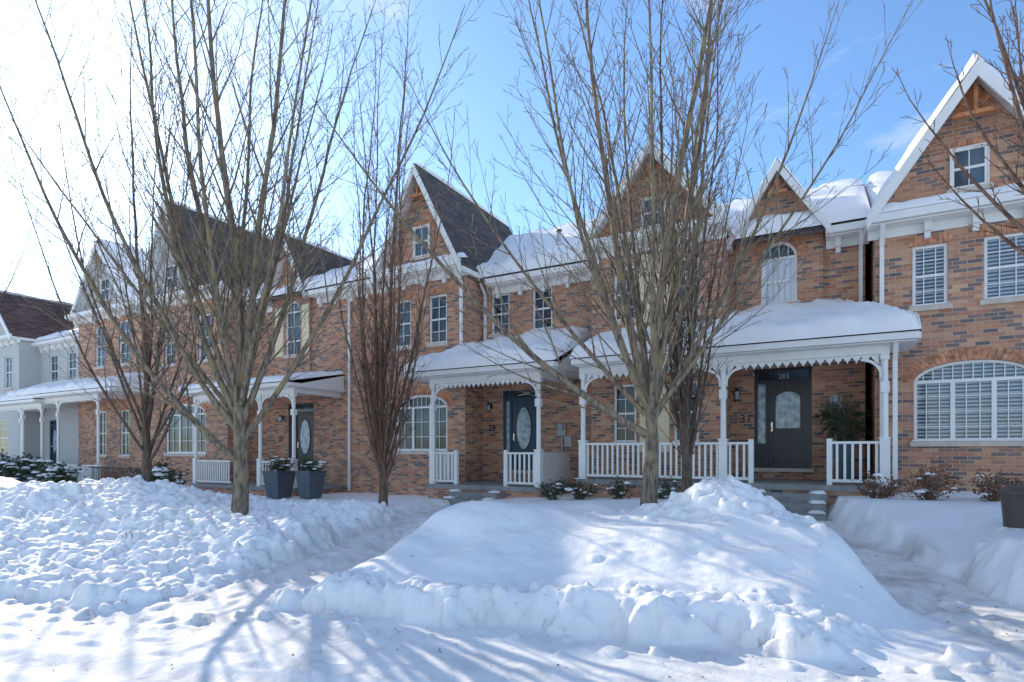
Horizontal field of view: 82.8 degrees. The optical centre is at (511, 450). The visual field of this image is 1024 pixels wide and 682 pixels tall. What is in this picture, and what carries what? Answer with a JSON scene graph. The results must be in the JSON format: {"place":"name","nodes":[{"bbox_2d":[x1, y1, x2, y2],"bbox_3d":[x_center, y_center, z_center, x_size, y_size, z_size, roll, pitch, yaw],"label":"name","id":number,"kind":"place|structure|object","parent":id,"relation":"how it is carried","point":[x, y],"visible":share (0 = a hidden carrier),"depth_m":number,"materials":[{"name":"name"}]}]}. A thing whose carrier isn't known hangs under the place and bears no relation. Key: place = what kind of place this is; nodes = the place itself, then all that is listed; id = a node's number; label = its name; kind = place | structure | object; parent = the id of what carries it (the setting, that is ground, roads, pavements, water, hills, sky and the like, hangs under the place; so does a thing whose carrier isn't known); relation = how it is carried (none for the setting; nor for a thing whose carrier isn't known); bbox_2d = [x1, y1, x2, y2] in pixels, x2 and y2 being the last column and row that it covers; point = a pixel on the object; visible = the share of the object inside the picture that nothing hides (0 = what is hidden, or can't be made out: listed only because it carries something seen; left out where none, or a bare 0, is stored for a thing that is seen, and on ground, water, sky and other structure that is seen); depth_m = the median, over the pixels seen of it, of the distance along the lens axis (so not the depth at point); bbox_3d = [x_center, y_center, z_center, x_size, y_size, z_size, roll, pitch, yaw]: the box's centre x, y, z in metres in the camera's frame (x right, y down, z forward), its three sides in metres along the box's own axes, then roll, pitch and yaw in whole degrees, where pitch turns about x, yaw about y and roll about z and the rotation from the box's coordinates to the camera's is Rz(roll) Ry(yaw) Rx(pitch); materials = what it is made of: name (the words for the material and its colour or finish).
{"place":"outdoors","nodes":[
{"label":"outdoors","id":0,"kind":"place"},
{"bbox_2d":[0,474,1023,681],"bbox_3d":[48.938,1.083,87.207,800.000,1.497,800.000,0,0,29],"label":"snowy ground","id":1,"kind":"structure","parent":0,"point":[512,566],"depth_m":6.42,"materials":[{"name":"white snow"}]},
{"bbox_2d":[0,448,15,477],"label":"evergreen shrub","id":2,"kind":"object","parent":1,"relation":"on","point":[3,457],"visible":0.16,"depth_m":26.25,"materials":[{"name":"green plant"}]},
{"bbox_2d":[0,204,49,314],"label":"bare maple tree","id":3,"kind":"object","parent":1,"relation":"on","point":[5,290],"visible":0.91,"depth_m":18.51,"materials":[{"name":"brown plant"}]},
{"bbox_2d":[0,452,54,482],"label":"evergreen shrub","id":4,"kind":"object","parent":1,"relation":"on","point":[20,469],"visible":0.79,"depth_m":24.11,"materials":[{"name":"green plant"}]},
{"bbox_2d":[0,322,77,464],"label":"siding","id":5,"kind":"object","parent":1,"relation":"on","point":[31,365],"visible":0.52,"depth_m":32.06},
{"bbox_2d":[0,292,77,342],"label":"roof","id":6,"kind":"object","parent":5,"relation":"on","point":[23,321],"visible":0.26,"depth_m":33.17,"materials":[{"name":"brown"}]},
{"bbox_2d":[0,290,77,400],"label":"snow","id":7,"kind":"structure","parent":6,"relation":"on","point":[3,397],"depth_m":31.53,"materials":[{"name":"white snow"}]},
{"bbox_2d":[0,314,77,455],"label":"trim","id":8,"kind":"structure","parent":5,"relation":"on","point":[8,339],"depth_m":31.06,"materials":[{"name":"white paint"}]},
{"bbox_2d":[0,353,75,455],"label":"glass","id":9,"kind":"object","parent":8,"relation":"on","point":[3,434],"visible":0.64,"depth_m":32.57,"materials":[{"name":"glass"}]},
{"bbox_2d":[51,420,56,463],"bbox_3d":[-25.119,-0.450,31.968,0.898,2.400,0.070,0,0,29],"label":"front door","id":10,"kind":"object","parent":5,"relation":"attached to","point":[53,453],"visible":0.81,"depth_m":32.05,"materials":[{"name":"blue paint"}]},
{"bbox_2d":[53,430,56,451],"bbox_3d":[-25.134,-0.510,31.961,0.432,1.260,0.001,0,0,29],"label":"door glass","id":11,"kind":"structure","parent":10,"relation":"attached to","point":[54,441],"depth_m":31.98,"materials":[{"name":"grey glass"}]},
{"bbox_2d":[34,461,91,482],"bbox_3d":[-17.206,1.117,22.279,2.290,1.547,1.552,0,0,29],"label":"evergreen shrub","id":12,"kind":"object","parent":1,"relation":"on","point":[59,473],"visible":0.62,"depth_m":22.07,"materials":[{"name":"green plant"}]},
{"bbox_2d":[78,310,149,479],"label":"walls","id":13,"kind":"structure","parent":1,"relation":"on","point":[87,434],"depth_m":27.24,"materials":[{"name":"brick"}]},
{"bbox_2d":[8,240,151,454],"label":"trim","id":14,"kind":"structure","parent":13,"relation":"attached to","point":[60,397],"depth_m":26.92,"materials":[{"name":"white paint"}]},
{"bbox_2d":[82,264,119,315],"bbox_3d":[-19.066,-8.100,27.326,4.600,3.100,0.001,0,0,29],"label":"siding","id":15,"kind":"object","parent":14,"relation":"attached to","point":[113,301],"visible":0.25,"depth_m":27.63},
{"bbox_2d":[98,280,129,454],"bbox_3d":[-18.610,-3.900,27.117,2.960,8.260,0.110,0,0,29],"label":"glass","id":16,"kind":"object","parent":14,"relation":"attached to","point":[128,412],"visible":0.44,"depth_m":27.25,"materials":[{"name":"grey glass"}]},
{"bbox_2d":[40,241,150,393],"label":"roof","id":17,"kind":"structure","parent":13,"relation":"on","point":[124,301],"depth_m":26.37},
{"bbox_2d":[7,239,151,455],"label":"snow","id":18,"kind":"structure","parent":17,"relation":"on","point":[60,385],"depth_m":26.78,"materials":[{"name":"white snow"}]},
{"bbox_2d":[93,299,130,457],"bbox_3d":[-18.645,-3.349,27.056,3.140,7.399,0.180,0,0,29],"label":"stone","id":19,"kind":"object","parent":13,"relation":"attached to","point":[98,368],"visible":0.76,"depth_m":27.14,"materials":[{"name":"beige stone"}]},
{"bbox_2d":[89,467,141,480],"bbox_3d":[-16.225,1.120,24.012,4.600,0.840,0.080,0,0,29],"label":"porch railing","id":20,"kind":"object","parent":1,"relation":"on","point":[122,468],"visible":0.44,"depth_m":24.25,"materials":[{"name":"metal"}]},
{"bbox_2d":[0,4,284,481],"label":"bare maple tree","id":21,"kind":"object","parent":1,"relation":"on","point":[148,443],"visible":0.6,"depth_m":16.82,"materials":[{"name":"brown plant"}]},
{"bbox_2d":[120,458,189,484],"bbox_3d":[-11.457,1.004,19.007,1.758,1.488,2.024,0,0,29],"label":"evergreen shrub","id":22,"kind":"object","parent":1,"relation":"on","point":[162,472],"visible":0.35,"depth_m":18.81,"materials":[{"name":"green plant"}]},
{"bbox_2d":[0,0,483,515],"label":"bare maple tree","id":23,"kind":"object","parent":1,"relation":"on","point":[234,389],"visible":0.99,"depth_m":10.43,"materials":[{"name":"brown plant"}]},
{"bbox_2d":[150,257,381,496],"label":"walls","id":24,"kind":"structure","parent":1,"relation":"on","point":[331,431],"depth_m":21.98,"materials":[{"name":"brick"}]},
{"bbox_2d":[162,287,295,456],"bbox_3d":[-11.279,-2.979,23.407,8.197,7.739,0.655,0,0,20],"label":"stone","id":25,"kind":"object","parent":24,"relation":"attached to","point":[204,361],"visible":0.44,"depth_m":24.18,"materials":[{"name":"beige stone"}]},
{"bbox_2d":[135,202,381,490],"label":"trim","id":26,"kind":"structure","parent":24,"relation":"attached to","point":[333,385],"depth_m":21.24,"materials":[{"name":"white paint"}]},
{"bbox_2d":[153,227,182,295],"bbox_3d":[-14.357,-8.450,24.684,3.800,3.800,0.001,0,0,29],"label":"siding","id":27,"kind":"object","parent":26,"relation":"attached to","point":[160,273],"visible":0.25,"depth_m":25.06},
{"bbox_2d":[167,266,312,451],"bbox_3d":[-11.259,-3.850,23.469,7.971,7.960,0.472,0,0,21],"label":"glass","id":28,"kind":"object","parent":26,"relation":"on","point":[186,439],"visible":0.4,"depth_m":24.27,"materials":[{"name":"grey glass"}]},
{"bbox_2d":[190,481,342,491],"bbox_3d":[-9.191,1.310,21.630,5.700,0.120,2.230,0,0,29],"label":"concrete","id":29,"kind":"object","parent":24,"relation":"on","point":[253,485],"visible":0.43,"depth_m":21.18,"materials":[{"name":"grey concrete"}]},
{"bbox_2d":[192,392,297,487],"bbox_3d":[-9.663,-0.340,20.788,5.600,3.180,0.200,0,0,29],"label":"post","id":30,"kind":"object","parent":29,"relation":"on","point":[210,470],"visible":0.89,"depth_m":21.22,"materials":[{"name":"white paint"}]},
{"bbox_2d":[170,204,370,389],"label":"roof","id":31,"kind":"structure","parent":24,"relation":"on","point":[336,260],"depth_m":24.40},
{"bbox_2d":[164,200,378,453],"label":"snow","id":32,"kind":"structure","parent":31,"relation":"on","point":[321,283],"depth_m":21.31,"materials":[{"name":"white snow"}]},
{"bbox_2d":[275,303,308,357],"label":"shutters","id":33,"kind":"object","parent":24,"relation":"attached to","point":[279,344],"visible":0.64,"depth_m":22.09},
{"bbox_2d":[278,257,357,470],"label":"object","id":34,"kind":"object","parent":24,"relation":"attached to","point":[307,416],"visible":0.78,"depth_m":22.42,"materials":[{"name":"black paint"}]},
{"bbox_2d":[279,417,309,453],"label":"frosted glass","id":35,"kind":"structure","parent":34,"relation":"on","point":[304,436],"depth_m":22.33,"materials":[{"name":"grey glass"}]},
{"bbox_2d":[260,455,298,497],"bbox_3d":[-7.382,0.775,18.503,1.105,1.450,0.984,0,0,10],"label":"planter","id":36,"kind":"object","parent":1,"relation":"on","point":[279,479],"visible":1,"depth_m":18.30,"materials":[{"name":"plastic"}]},
{"bbox_2d":[294,457,326,498],"bbox_3d":[-6.216,0.824,17.943,1.033,1.293,0.804,0,0,43],"label":"planter","id":37,"kind":"object","parent":1,"relation":"on","point":[310,480],"visible":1,"depth_m":17.75,"materials":[{"name":"plastic"}]},
{"bbox_2d":[327,0,469,505],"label":"bare columnar tree","id":38,"kind":"object","parent":1,"relation":"on","point":[382,425],"visible":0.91,"depth_m":14.63,"materials":[{"name":"red plant"}]},
{"bbox_2d":[384,193,590,497],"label":"walls","id":39,"kind":"structure","parent":1,"relation":"on","point":[475,441],"depth_m":17.72,"materials":[{"name":"brick"}]},
{"bbox_2d":[409,181,422,198],"bbox_3d":[-2.880,-8.265,18.060,0.568,0.830,0.280,0,0,29],"label":"wood","id":40,"kind":"object","parent":39,"relation":"attached to","point":[416,195],"visible":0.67,"depth_m":17.97,"materials":[{"name":"brown wood"}]},
{"bbox_2d":[393,254,553,473],"bbox_3d":[-1.310,-2.679,17.936,5.386,6.739,0.810,0,0,11],"label":"stone","id":41,"kind":"object","parent":39,"relation":"attached to","point":[419,258],"visible":0.57,"depth_m":18.03,"materials":[{"name":"beige stone"}]},
{"bbox_2d":[370,164,590,449],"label":"trim","id":42,"kind":"structure","parent":39,"relation":"attached to","point":[459,377],"depth_m":17.35,"materials":[{"name":"white paint"}]},
{"bbox_2d":[399,227,550,448],"bbox_3d":[-1.264,-3.485,18.019,5.177,6.990,0.640,0,0,11],"label":"glass","id":43,"kind":"object","parent":42,"relation":"on","point":[435,338],"visible":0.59,"depth_m":18.10,"materials":[{"name":"clear glass"}]},
{"bbox_2d":[378,163,595,505],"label":"snow","id":44,"kind":"structure","parent":39,"relation":"on","point":[459,356],"depth_m":16.70,"materials":[{"name":"white snow"}]},
{"bbox_2d":[411,163,588,376],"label":"roof","id":45,"kind":"structure","parent":39,"relation":"on","point":[457,217],"depth_m":18.62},
{"bbox_2d":[504,389,536,469],"bbox_3d":[0.280,-0.615,17.714,1.188,2.430,0.070,0,0,29],"label":"front door","id":46,"kind":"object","parent":39,"relation":"attached to","point":[518,404],"visible":0.66,"depth_m":17.74,"materials":[{"name":"blue paint"}]},
{"bbox_2d":[487,401,530,449],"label":"frosted glass","id":47,"kind":"structure","parent":46,"relation":"on","point":[523,428],"depth_m":17.69,"materials":[{"name":"grey glass"}]},
{"bbox_2d":[487,229,561,411],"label":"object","id":48,"kind":"object","parent":39,"relation":"attached to","point":[488,403],"visible":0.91,"depth_m":18.10,"materials":[{"name":"black paint"}]},
{"bbox_2d":[557,231,571,451],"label":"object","id":49,"kind":"object","parent":39,"relation":"attached to","point":[561,430],"visible":0.71,"depth_m":16.84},
{"bbox_2d":[426,481,575,504],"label":"porch steps","id":50,"kind":"object","parent":1,"relation":"on","point":[462,496],"visible":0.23,"depth_m":15.61,"materials":[{"name":"grey concrete"}]},
{"bbox_2d":[428,377,570,486],"bbox_3d":[-0.316,-0.465,16.632,3.570,2.830,2.100,0,0,29],"label":"post","id":51,"kind":"object","parent":50,"relation":"on","point":[553,466],"visible":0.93,"depth_m":15.70,"materials":[{"name":"white paint"}]},
{"bbox_2d":[532,478,565,499],"bbox_3d":[0.927,0.965,13.771,0.907,0.714,0.700,0,0,-30],"label":"dormant shrub","id":52,"kind":"object","parent":1,"relation":"on","point":[551,493],"visible":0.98,"depth_m":13.72,"materials":[{"name":"green plant"}]},
{"bbox_2d":[559,474,599,499],"bbox_3d":[1.616,0.920,13.693,0.885,0.764,0.835,0,0,-34],"label":"dormant shrub","id":53,"kind":"object","parent":1,"relation":"on","point":[579,493],"visible":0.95,"depth_m":13.59,"materials":[{"name":"green plant"}]},
{"bbox_2d":[277,0,922,505],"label":"bare maple tree","id":54,"kind":"object","parent":1,"relation":"on","point":[647,372],"visible":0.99,"depth_m":9.30,"materials":[{"name":"brown plant"}]},
{"bbox_2d":[602,474,634,498],"bbox_3d":[2.523,0.890,13.239,0.824,0.742,0.722,0,0,29],"label":"dormant shrub","id":55,"kind":"object","parent":1,"relation":"on","point":[619,494],"visible":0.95,"depth_m":13.20,"materials":[{"name":"green plant"}]},
{"bbox_2d":[658,471,680,498],"bbox_3d":[3.377,0.840,12.845,0.861,0.784,0.713,0,0,-38],"label":"dormant shrub","id":56,"kind":"object","parent":1,"relation":"on","point":[664,493],"visible":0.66,"depth_m":12.76,"materials":[{"name":"green plant"}]},
{"bbox_2d":[607,0,766,491],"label":"bare columnar tree","id":57,"kind":"object","parent":1,"relation":"on","point":[687,434],"visible":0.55,"depth_m":10.93,"materials":[{"name":"brown plant"}]},
{"bbox_2d":[575,477,894,520],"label":"porch floor","id":58,"kind":"structure","parent":1,"relation":"on","point":[798,503],"depth_m":11.84,"materials":[{"name":"grey concrete"}]},
{"bbox_2d":[578,353,890,486],"bbox_3d":[4.969,-0.590,13.667,6.490,2.580,2.100,0,0,29],"label":"porch railing","id":59,"kind":"object","parent":58,"relation":"on","point":[883,442],"visible":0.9,"depth_m":12.71,"materials":[{"name":"white paint"}]},
{"bbox_2d":[816,393,869,482],"bbox_3d":[7.267,-0.305,12.772,1.011,2.010,0.920,0,0,-42],"label":"evergreen planter","id":60,"kind":"object","parent":58,"relation":"on","point":[842,424],"visible":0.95,"depth_m":12.61,"materials":[{"name":"stone"}]},
{"bbox_2d":[814,410,873,440],"bbox_3d":[7.479,-0.534,13.054,1.312,0.824,0.482,0,0,29],"label":"pine bough swag","id":61,"kind":"object","parent":60,"relation":"in","point":[851,435],"visible":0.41,"depth_m":13.05,"materials":[{"name":"green plant"}]},
{"bbox_2d":[582,162,890,507],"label":"walls","id":62,"kind":"structure","parent":1,"relation":"on","point":[835,276],"depth_m":13.99,"materials":[{"name":"brick"}]},
{"bbox_2d":[639,250,670,451],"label":"shutters","id":63,"kind":"object","parent":62,"relation":"attached to","point":[663,419],"visible":0.21,"depth_m":14.50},
{"bbox_2d":[633,156,787,195],"bbox_3d":[4.770,-6.795,14.122,3.607,1.370,0.465,0,0,15],"label":"wood","id":64,"kind":"object","parent":62,"relation":"attached to","point":[783,190],"visible":0.47,"depth_m":14.38,"materials":[{"name":"brown wood"}]},
{"bbox_2d":[610,225,813,471],"bbox_3d":[4.857,-2.539,14.361,4.807,6.119,0.822,0,0,11],"label":"stone","id":65,"kind":"object","parent":62,"relation":"attached to","point":[780,469],"visible":0.27,"depth_m":14.03,"materials":[{"name":"grey stone"}]},
{"bbox_2d":[740,414,749,421],"bbox_3d":[5.811,-0.797,14.496,0.210,0.200,0.020,0,0,29],"label":"number","id":66,"kind":"object","parent":62,"relation":"attached to","point":[744,417],"visible":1,"depth_m":14.49,"materials":[{"name":"black paint"}]},
{"bbox_2d":[569,140,921,522],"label":"snow","id":67,"kind":"structure","parent":62,"relation":"on","point":[816,318],"depth_m":12.92,"materials":[{"name":"white snow"}]},
{"bbox_2d":[575,145,915,358],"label":"roof","id":68,"kind":"structure","parent":62,"relation":"on","point":[811,229],"depth_m":13.41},
{"bbox_2d":[571,140,921,487],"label":"trim","id":69,"kind":"structure","parent":62,"relation":"attached to","point":[858,349],"depth_m":13.03,"materials":[{"name":"white paint"}]},
{"bbox_2d":[617,199,808,439],"bbox_3d":[4.874,-3.275,14.421,4.565,6.110,0.608,0,0,13],"label":"glass","id":70,"kind":"object","parent":69,"relation":"attached to","point":[793,374],"visible":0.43,"depth_m":14.44,"materials":[{"name":"glass"}]},
{"bbox_2d":[734,366,811,467],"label":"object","id":71,"kind":"object","parent":62,"relation":"attached to","point":[786,448],"visible":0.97,"depth_m":14.13,"materials":[{"name":"black paint"}]},
{"bbox_2d":[734,384,799,443],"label":"frosted glass","id":72,"kind":"structure","parent":71,"relation":"on","point":[787,409],"depth_m":14.17,"materials":[{"name":"white glass"}]},
{"bbox_2d":[764,258,794,302],"bbox_3d":[6.493,-4.110,14.124,0.760,1.080,0.001,0,0,29],"label":"curtain","id":73,"kind":"object","parent":62,"relation":"hanging from","point":[787,291],"visible":0.6,"depth_m":14.11,"materials":[{"name":"white fabric"}]},
{"bbox_2d":[829,395,841,440],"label":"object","id":74,"kind":"object","parent":62,"relation":"attached to","point":[835,398],"visible":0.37,"depth_m":13.41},
{"bbox_2d":[843,470,906,498],"bbox_3d":[6.687,0.671,10.661,0.710,0.648,0.936,0,0,1],"label":"dormant shrub","id":75,"kind":"object","parent":1,"relation":"on","point":[871,490],"visible":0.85,"depth_m":10.55,"materials":[{"name":"red plant"}]},
{"bbox_2d":[891,456,966,499],"bbox_3d":[7.305,0.565,10.012,1.147,0.928,0.888,0,0,-14],"label":"dormant shrub","id":76,"kind":"object","parent":1,"relation":"on","point":[926,492],"visible":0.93,"depth_m":9.99,"materials":[{"name":"red plant"}]},
{"bbox_2d":[872,83,1023,492],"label":"walls","id":77,"kind":"structure","parent":1,"relation":"on","point":[967,320],"depth_m":11.67,"materials":[{"name":"brick"}]},
{"bbox_2d":[865,59,977,270],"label":"roof","id":78,"kind":"structure","parent":77,"relation":"on","point":[866,250],"depth_m":13.94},
{"bbox_2d":[866,53,1023,440],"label":"snow","id":79,"kind":"structure","parent":78,"relation":"on","point":[882,179],"depth_m":11.63,"materials":[{"name":"white snow"}]},
{"bbox_2d":[863,59,1023,441],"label":"trim","id":80,"kind":"structure","parent":77,"relation":"attached to","point":[987,79],"depth_m":11.52,"materials":[{"name":"white paint"}]},
{"bbox_2d":[954,147,983,186],"bbox_3d":[10.812,-3.835,11.296,4.042,4.290,0.385,0,0,11],"label":"glass","id":81,"kind":"object","parent":80,"relation":"attached to","point":[977,174],"visible":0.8,"depth_m":11.51,"materials":[{"name":"clear glass"}]},
{"bbox_2d":[951,81,1000,120],"bbox_3d":[9.050,-6.935,11.365,0.756,0.830,0.280,0,0,29],"label":"wooden gable trim","id":82,"kind":"object","parent":80,"relation":"attached to","point":[974,93],"visible":0.77,"depth_m":11.38,"materials":[{"name":"brown wood"}]},
{"bbox_2d":[908,182,1023,445],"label":"window sills","id":83,"kind":"object","parent":77,"relation":"attached to","point":[982,302],"visible":0.78,"depth_m":11.45,"materials":[{"name":"white stone"}]},
{"bbox_2d":[916,236,1023,438],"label":"blinds","id":84,"kind":"object","parent":77,"relation":"attached to","point":[1008,275],"visible":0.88,"depth_m":11.58,"materials":[{"name":"white plastic"}]},
{"bbox_2d":[891,0,1023,255],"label":"bare columnar tree","id":85,"kind":"object","parent":1,"relation":"on","point":[1011,73],"visible":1,"depth_m":7.21,"materials":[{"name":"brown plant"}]},
{"bbox_2d":[968,469,1023,501],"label":"dormant shrub","id":86,"kind":"object","parent":1,"relation":"on","point":[990,492],"visible":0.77,"depth_m":9.51,"materials":[{"name":"red plant"}]},
{"bbox_2d":[997,486,1023,528],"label":"planter","id":87,"kind":"object","parent":1,"relation":"on","point":[1012,502],"visible":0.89,"depth_m":7.44,"materials":[{"name":"grey plastic"}]},
{"bbox_2d":[0,0,1023,302],"label":"sky","id":88,"kind":"structure","parent":0,"point":[787,31],"materials":[{"name":"blue"}]},
{"bbox_3d":[-20.876,1.610,28.187,7.500,0.120,2.230,0,0,29],"label":"concrete","id":89,"kind":"object","parent":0,"visible":0},
{"bbox_2d":[20,397,101,481],"bbox_3d":[-21.349,-0.390,27.346,7.400,3.880,0.200,0,0,29],"label":"post","id":90,"kind":"object","parent":89,"relation":"on","point":[88,472],"visible":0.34,"depth_m":26.39,"materials":[{"name":"white paint"}]},
{"bbox_3d":[-24.408,1.610,30.169,5.200,0.120,2.230,0,0,29],"label":"concrete","id":91,"kind":"object","parent":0,"visible":0},
{"bbox_2d":[19,406,44,481],"bbox_3d":[-24.880,-0.290,29.328,5.100,3.680,0.200,0,0,29],"label":"post","id":92,"kind":"object","parent":91,"relation":"on","point":[42,418],"visible":0.34,"depth_m":28.10,"materials":[{"name":"white paint"}]}
]}

